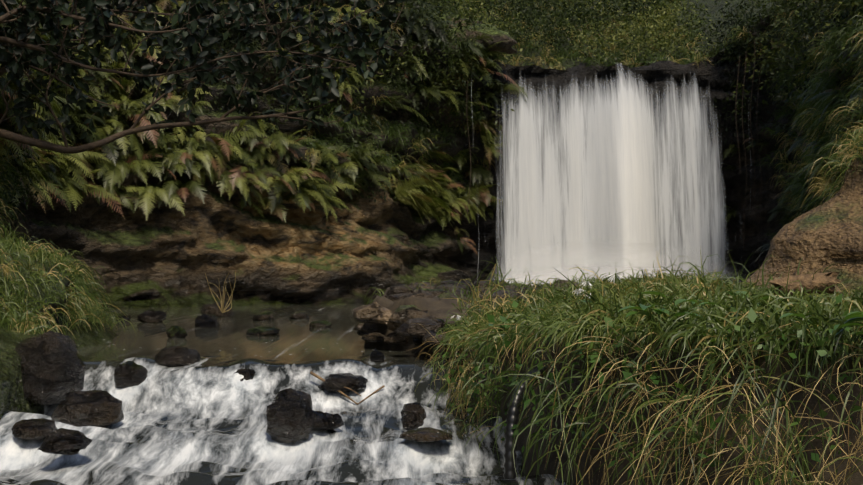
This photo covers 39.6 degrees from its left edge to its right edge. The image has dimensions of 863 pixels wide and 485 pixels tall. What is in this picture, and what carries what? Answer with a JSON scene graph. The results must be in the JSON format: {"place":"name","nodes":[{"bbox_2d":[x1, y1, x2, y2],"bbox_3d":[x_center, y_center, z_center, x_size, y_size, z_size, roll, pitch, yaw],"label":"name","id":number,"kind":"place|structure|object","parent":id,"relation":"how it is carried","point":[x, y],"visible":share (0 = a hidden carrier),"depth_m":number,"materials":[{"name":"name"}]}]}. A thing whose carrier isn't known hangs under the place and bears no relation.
{"place":"outdoors","nodes":[
{"label":"outdoors","id":0,"kind":"place"},
{"bbox_2d":[0,0,404,153],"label":"overhanging tree","id":1,"kind":"object","parent":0,"point":[235,66],"depth_m":11.73,"materials":[{"name":"green plant"}]},
{"bbox_2d":[77,304,419,354],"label":"pool water","id":2,"kind":"structure","parent":0,"point":[229,336],"depth_m":13.47,"materials":[{"name":"brown liquid"}]},
{"bbox_2d":[205,271,235,312],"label":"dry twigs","id":3,"kind":"object","parent":2,"relation":"on","point":[222,305],"visible":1,"depth_m":13.93,"materials":[{"name":"brown plant"}]},
{"bbox_2d":[492,238,745,285],"bbox_3d":[4.246,1.009,27.315,6.338,2.221,2.001,0,-1,-1],"label":"waterfall spray","id":4,"kind":"object","parent":2,"relation":"on","point":[592,266],"visible":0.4,"depth_m":26.97,"materials":[{"name":"white liquid"}]},
{"bbox_2d":[0,354,570,484],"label":"stream water","id":5,"kind":"structure","parent":0,"point":[203,421],"depth_m":7.70,"materials":[{"name":"white liquid"}]},
{"bbox_2d":[11,300,452,454],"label":"stream rocks","id":6,"kind":"object","parent":5,"relation":"on","point":[53,366],"visible":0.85,"depth_m":8.68,"materials":[{"name":"black stone"}]},
{"bbox_2d":[310,272,841,404],"bbox_3d":[0.857,0.685,8.269,3.764,0.973,0.226,-1,-1,23],"label":"dead wood","id":7,"kind":"object","parent":5,"relation":"on","point":[827,279],"visible":0.75,"depth_m":7.56,"materials":[{"name":"brown wood"}]},
{"bbox_2d":[0,0,862,419],"bbox_3d":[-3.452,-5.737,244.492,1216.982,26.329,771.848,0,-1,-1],"label":"rock cliff","id":8,"kind":"structure","parent":0,"point":[164,254],"depth_m":25.40,"materials":[{"name":"brown stone"}]},
{"bbox_2d":[0,0,862,261],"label":"ferns","id":9,"kind":"object","parent":8,"relation":"on","point":[66,165],"visible":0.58,"depth_m":24.09,"materials":[{"name":"green plant"}]},
{"bbox_2d":[0,0,862,337],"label":"cliff grass","id":10,"kind":"structure","parent":8,"relation":"on","point":[846,148],"depth_m":20.80,"materials":[{"name":"green plant"}]},
{"bbox_2d":[0,0,862,230],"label":"ivy leaves","id":11,"kind":"object","parent":8,"relation":"on","point":[822,7],"visible":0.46,"depth_m":28.50,"materials":[{"name":"green plant"}]},
{"bbox_2d":[434,13,517,57],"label":"ledge rocks","id":12,"kind":"object","parent":8,"relation":"on","point":[506,44],"visible":0.42,"depth_m":28.83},
{"bbox_2d":[466,83,752,278],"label":"waterfall rivulets","id":13,"kind":"structure","parent":8,"relation":"on","point":[477,198],"depth_m":28.27,"materials":[{"name":"white liquid"}]},
{"bbox_2d":[484,66,740,283],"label":"waterfall","id":14,"kind":"structure","parent":8,"relation":"on","point":[607,166],"depth_m":29.09,"materials":[{"name":"white liquid"}]},
{"bbox_2d":[466,40,761,262],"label":"hanging vines","id":15,"kind":"object","parent":8,"relation":"hanging from","point":[737,138],"visible":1,"depth_m":28.45,"materials":[{"name":"green plant"}]},
{"bbox_2d":[364,249,862,484],"bbox_3d":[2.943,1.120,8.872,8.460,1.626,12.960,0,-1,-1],"label":"bank ground","id":16,"kind":"structure","parent":0,"point":[438,308],"depth_m":5.69,"materials":[{"name":"green plant"}]},
{"bbox_2d":[353,279,594,362],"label":"outcrop rocks","id":17,"kind":"object","parent":16,"relation":"on","point":[399,320],"visible":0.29,"depth_m":10.88,"materials":[{"name":"brown stone"}]},
{"bbox_2d":[503,366,555,478],"bbox_3d":[0.527,0.961,6.466,0.080,0.558,0.560,-1,-1,30],"label":"caterpillar","id":18,"kind":"object","parent":16,"relation":"on","point":[513,412],"visible":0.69,"depth_m":6.27,"materials":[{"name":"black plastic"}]},
{"bbox_2d":[456,273,620,323],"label":"onion weed stalks","id":19,"kind":"object","parent":16,"relation":"on","point":[591,291],"visible":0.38,"depth_m":6.88,"materials":[{"name":"green plant"}]},
{"bbox_2d":[451,274,622,319],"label":"onion weed flowers","id":20,"kind":"object","parent":19,"relation":"attached to","point":[584,283],"visible":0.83,"depth_m":6.87,"materials":[{"name":"white plant"}]},
{"bbox_2d":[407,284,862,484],"bbox_3d":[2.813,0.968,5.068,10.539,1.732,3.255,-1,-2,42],"label":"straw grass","id":21,"kind":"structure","parent":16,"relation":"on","point":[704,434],"depth_m":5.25,"materials":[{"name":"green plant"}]},
{"bbox_2d":[436,294,862,484],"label":"bank weeds","id":22,"kind":"object","parent":16,"relation":"on","point":[751,315],"visible":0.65,"depth_m":5.72,"materials":[{"name":"green plant"}]},
{"bbox_2d":[578,291,862,334],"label":"broad leaves","id":23,"kind":"object","parent":16,"relation":"on","point":[852,318],"visible":0.52,"depth_m":5.49,"materials":[{"name":"green plant"}]},
{"bbox_2d":[647,300,862,346],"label":"broad leaf stalks","id":24,"kind":"object","parent":16,"relation":"on","point":[831,338],"visible":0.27,"depth_m":4.87,"materials":[{"name":"green plant"}]}
]}

